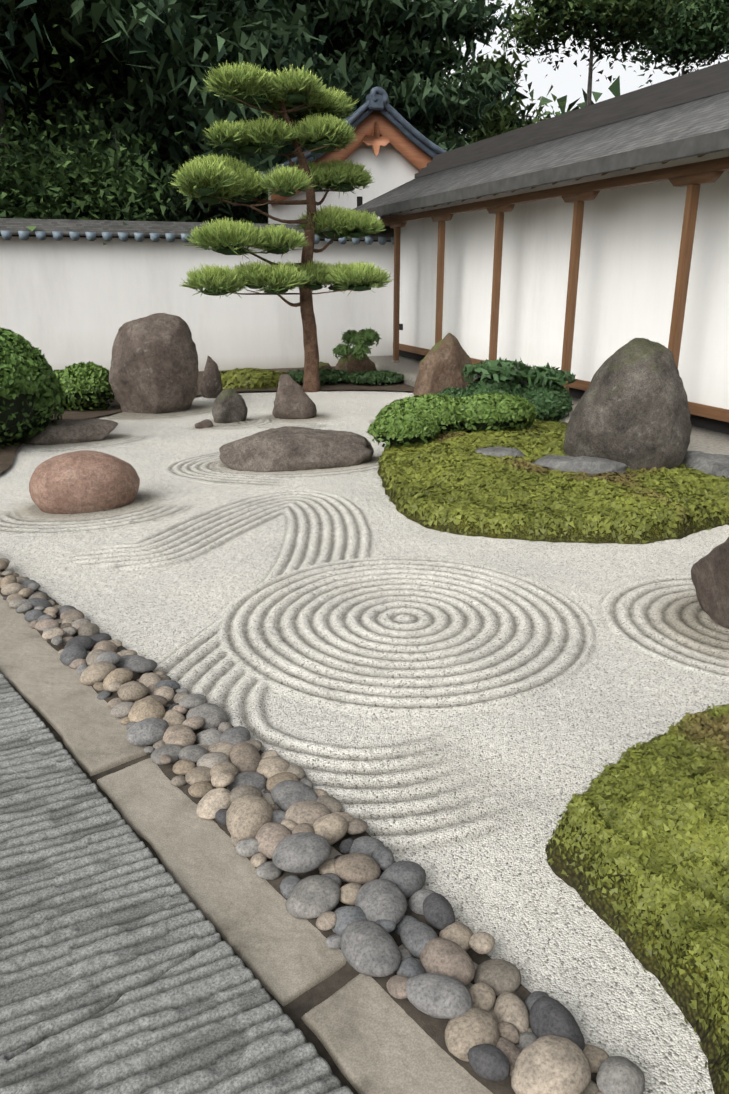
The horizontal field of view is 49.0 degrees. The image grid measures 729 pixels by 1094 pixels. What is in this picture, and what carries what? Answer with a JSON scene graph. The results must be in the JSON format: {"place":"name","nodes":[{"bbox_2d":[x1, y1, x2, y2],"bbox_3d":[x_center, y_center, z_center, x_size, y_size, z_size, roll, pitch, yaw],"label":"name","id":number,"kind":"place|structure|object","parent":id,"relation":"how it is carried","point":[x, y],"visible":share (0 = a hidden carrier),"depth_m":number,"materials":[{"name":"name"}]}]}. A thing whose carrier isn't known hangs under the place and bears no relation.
{"place":"outdoors","nodes":[
{"label":"outdoors","id":0,"kind":"place"},
{"bbox_2d":[0,430,388,535],"bbox_3d":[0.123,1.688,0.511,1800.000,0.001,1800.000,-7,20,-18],"label":"ground","id":1,"kind":"structure","parent":0,"point":[215,514],"depth_m":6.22,"materials":[{"name":"white gravel"}]},
{"bbox_2d":[19,418,117,444],"bbox_3d":[-3.304,-1.273,8.874,1.104,0.256,0.652,-7,20,-18],"label":"flat rock","id":2,"kind":"object","parent":1,"relation":"on","point":[65,431],"visible":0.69,"depth_m":8.69,"materials":[{"name":"grey stone"}]},
{"bbox_2d":[29,450,139,513],"bbox_3d":[-2.202,-0.518,6.304,0.833,0.477,0.608,-7,20,-18],"label":"pink boulder","id":3,"kind":"object","parent":1,"relation":"on","point":[83,481],"visible":0.9,"depth_m":6.09,"materials":[{"name":"pink stone"}]},
{"bbox_2d":[109,313,198,413],"bbox_3d":[-2.799,-2.425,10.618,1.191,1.316,0.796,-7,20,-18],"label":"rock","id":4,"kind":"object","parent":1,"relation":"on","point":[154,369],"visible":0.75,"depth_m":10.40,"materials":[{"name":"stone"}]},
{"bbox_2d":[0,218,393,370],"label":"back wall","id":5,"kind":"structure","parent":1,"relation":"on","point":[72,292],"depth_m":14.34,"materials":[{"name":"paint"}]},
{"bbox_2d":[195,419,212,428],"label":"small stone","id":6,"kind":"object","parent":1,"relation":"on","point":[206,423],"visible":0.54,"depth_m":9.53,"materials":[{"name":"stone"}]},
{"bbox_2d":[212,389,247,423],"bbox_3d":[-1.683,-1.746,9.953,0.445,0.459,0.379,-7,20,-18],"label":"rock","id":7,"kind":"object","parent":1,"relation":"on","point":[229,406],"visible":0.92,"depth_m":9.81,"materials":[{"name":"grey stone"}]},
{"bbox_2d":[168,60,393,391],"bbox_3d":[-1.160,-4.551,11.924,3.380,4.599,1.919,-7,20,-18],"label":"pine tree","id":8,"kind":"object","parent":1,"relation":"on","point":[307,104],"visible":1,"depth_m":11.39,"materials":[{"name":"green plant"}]},
{"bbox_2d":[272,374,316,418],"bbox_3d":[-0.917,-1.926,10.255,0.575,0.605,0.511,-7,20,-18],"label":"pointed rock","id":9,"kind":"object","parent":1,"relation":"on","point":[292,400],"visible":0.9,"depth_m":10.08,"materials":[{"name":"grey stone"}]},
{"bbox_2d":[219,426,373,471],"bbox_3d":[-0.676,-0.960,7.795,1.490,0.355,0.871,-7,20,-18],"label":"flat rock","id":10,"kind":"object","parent":1,"relation":"on","point":[288,448],"visible":0.92,"depth_m":7.52,"materials":[{"name":"grey stone"}]},
{"bbox_2d":[255,86,446,223],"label":"gable building","id":11,"kind":"structure","parent":1,"relation":"on","point":[391,148],"depth_m":20.45,"materials":[{"name":"paint"}]},
{"bbox_2d":[0,0,728,244],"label":"trees","id":12,"kind":"object","parent":1,"relation":"on","point":[109,110],"visible":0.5,"depth_m":21.70,"materials":[{"name":"green plant"}]},
{"bbox_2d":[413,333,474,395],"bbox_3d":[1.014,-2.194,10.271,0.854,1.102,0.658,-7,20,-18],"label":"rock","id":13,"kind":"object","parent":1,"relation":"on","point":[445,360],"visible":0.56,"depth_m":9.97,"materials":[{"name":"brown stone"}]},
{"bbox_2d":[351,60,728,454],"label":"building","id":14,"kind":"structure","parent":1,"relation":"on","point":[583,244],"depth_m":9.85,"materials":[{"name":"paint"}]},
{"bbox_2d":[691,537,728,628],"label":"rock","id":15,"kind":"object","parent":1,"relation":"on","point":[710,575],"visible":0.94,"depth_m":4.09,"materials":[{"name":"grey stone"}]},
{"bbox_2d":[0,366,413,472],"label":"bed ground","id":16,"kind":"structure","parent":0,"point":[7,453],"depth_m":11.46,"materials":[{"name":"soil"}]},
{"bbox_2d":[0,328,576,448],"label":"shrubs","id":17,"kind":"object","parent":16,"relation":"on","point":[36,390],"visible":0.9,"depth_m":8.27,"materials":[{"name":"green plant"}]},
{"bbox_2d":[332,328,380,381],"bbox_3d":[-0.098,-3.204,13.376,0.776,0.947,0.775,6,20,18],"label":"feathery plant","id":18,"kind":"object","parent":16,"relation":"on","point":[362,340],"visible":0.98,"depth_m":13.16,"materials":[{"name":"green plant"}]},
{"bbox_2d":[17,390,413,450],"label":"gravel","id":19,"kind":"structure","parent":0,"point":[347,410],"depth_m":10.12,"materials":[{"name":"white gravel"}]},
{"bbox_2d":[199,356,222,398],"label":"rock","id":20,"kind":"object","parent":19,"relation":"on","point":[210,386],"visible":0.79,"depth_m":11.86,"materials":[{"name":"grey stone"}]},
{"bbox_2d":[319,362,331,369],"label":"rock","id":21,"kind":"object","parent":19,"relation":"on","point":[324,365],"visible":0.27,"depth_m":14.06,"materials":[{"name":"stone"}]},
{"bbox_2d":[335,354,376,371],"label":"rock","id":22,"kind":"object","parent":19,"relation":"on","point":[367,364],"visible":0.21,"depth_m":13.77,"materials":[{"name":"brown stone"}]},
{"bbox_2d":[220,368,287,388],"bbox_3d":[-1.831,-2.745,13.105,1.350,0.404,1.170,-7,20,-18],"label":"moss","id":23,"kind":"object","parent":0,"point":[235,375],"depth_m":12.74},
{"bbox_2d":[0,499,728,1093],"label":"gravel","id":24,"kind":"structure","parent":0,"point":[460,719],"depth_m":3.71,"materials":[{"name":"white gravel"}]},
{"bbox_2d":[0,569,596,1093],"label":"ground","id":25,"kind":"structure","parent":24,"relation":"on","point":[316,995],"depth_m":2.04,"materials":[{"name":"soil"}]},
{"bbox_2d":[0,558,644,1093],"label":"cobbles","id":26,"kind":"object","parent":25,"relation":"on","point":[304,828],"visible":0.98,"depth_m":2.32,"materials":[{"name":"grey stone"}]},
{"bbox_2d":[0,595,598,1093],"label":"path paving","id":27,"kind":"structure","parent":24,"relation":"on","point":[124,969],"depth_m":2.10,"materials":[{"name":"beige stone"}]},
{"bbox_2d":[545,704,728,1093],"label":"moss mound","id":28,"kind":"object","parent":24,"relation":"on","point":[668,803],"depth_m":2.28,"materials":[{"name":"green plant"}]},
{"bbox_2d":[377,417,728,544],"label":"moss island","id":29,"kind":"structure","parent":0,"point":[501,486],"depth_m":5.99,"materials":[{"name":"green plant"}]},
{"bbox_2d":[475,446,524,457],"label":"slab","id":30,"kind":"structure","parent":29,"relation":"on","point":[498,451],"depth_m":6.97,"materials":[{"name":"grey stone"}]},
{"bbox_2d":[531,455,626,474],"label":"slab","id":31,"kind":"structure","parent":29,"relation":"on","point":[592,465],"depth_m":6.51,"materials":[{"name":"grey stone"}]},
{"bbox_2d":[564,338,691,469],"bbox_3d":[2.258,-1.156,6.874,0.949,1.238,0.937,-7,20,-18],"label":"tall rock","id":32,"kind":"object","parent":29,"relation":"on","point":[631,411],"visible":0.77,"depth_m":6.60,"materials":[{"name":"grey stone"}]},
{"bbox_2d":[682,451,728,477],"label":"slab","id":33,"kind":"object","parent":29,"relation":"on","point":[714,464],"visible":0.35,"depth_m":6.69,"materials":[{"name":"grey stone"}]},
{"bbox_2d":[419,0,728,136],"label":"sky","id":34,"kind":"structure","parent":0,"point":[567,80],"materials":[{"name":"white"}]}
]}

